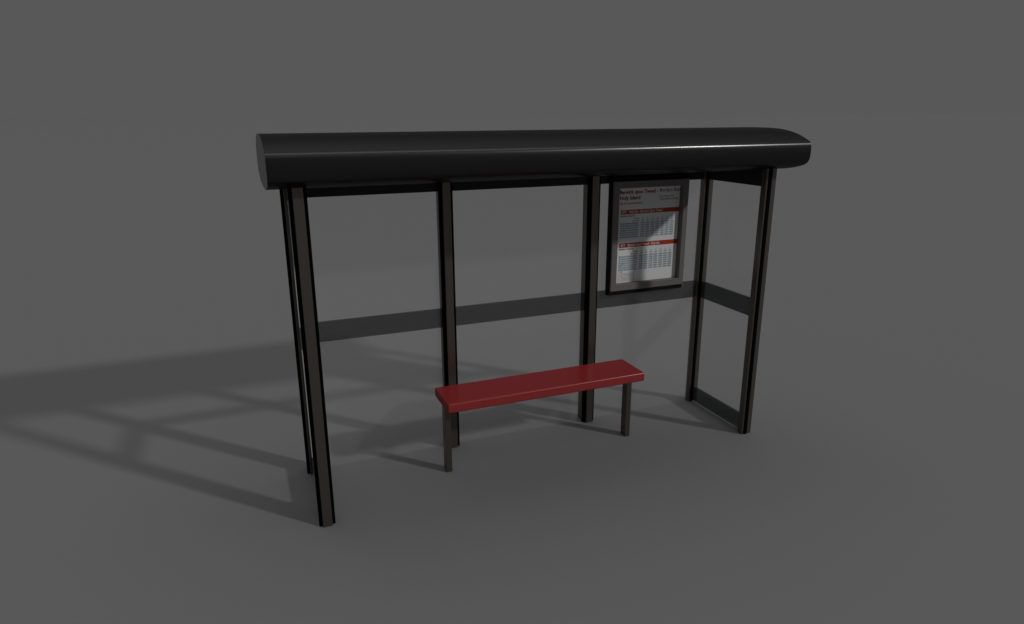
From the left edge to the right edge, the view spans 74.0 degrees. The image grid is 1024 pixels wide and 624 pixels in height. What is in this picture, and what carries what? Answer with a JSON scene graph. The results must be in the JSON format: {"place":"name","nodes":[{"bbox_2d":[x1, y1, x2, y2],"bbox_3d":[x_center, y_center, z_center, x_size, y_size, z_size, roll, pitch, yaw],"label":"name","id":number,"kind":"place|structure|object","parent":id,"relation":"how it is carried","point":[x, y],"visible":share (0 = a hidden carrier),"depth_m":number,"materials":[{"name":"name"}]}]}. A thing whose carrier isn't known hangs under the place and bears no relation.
{"place":"outdoors","nodes":[
{"label":"outdoors","id":0,"kind":"place"},
{"bbox_2d":[0,114,1023,623],"bbox_3d":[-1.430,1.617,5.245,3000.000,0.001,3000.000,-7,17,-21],"label":"ground","id":1,"kind":"structure","parent":0,"point":[868,468],"depth_m":7.43,"materials":[{"name":"grey"}]},
{"bbox_2d":[256,127,810,526],"bbox_3d":[0.258,-0.097,5.942,4.379,2.888,1.373,-7,17,-21],"label":"bus shelter","id":2,"kind":"object","parent":1,"relation":"on","point":[296,170],"visible":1,"depth_m":5.46,"materials":[{"name":"brown metal"}]},
{"bbox_2d":[605,174,689,295],"bbox_3d":[1.320,-0.752,6.623,0.858,1.133,0.076,-7,17,-21],"label":"timetable case","id":3,"kind":"object","parent":2,"relation":"attached to","point":[646,229],"visible":1,"depth_m":6.62,"materials":[{"name":"grey paper"}]},
{"bbox_2d":[435,359,643,471],"bbox_3d":[0.275,0.956,6.189,1.887,0.728,0.404,-7,17,-21],"label":"bench","id":4,"kind":"object","parent":1,"relation":"on","point":[493,392],"visible":1,"depth_m":5.99,"materials":[{"name":"red metal"}]},
{"bbox_2d":[0,0,1023,118],"label":"sky","id":5,"kind":"structure","parent":0,"point":[59,58],"materials":[{"name":"grey"}]}
]}

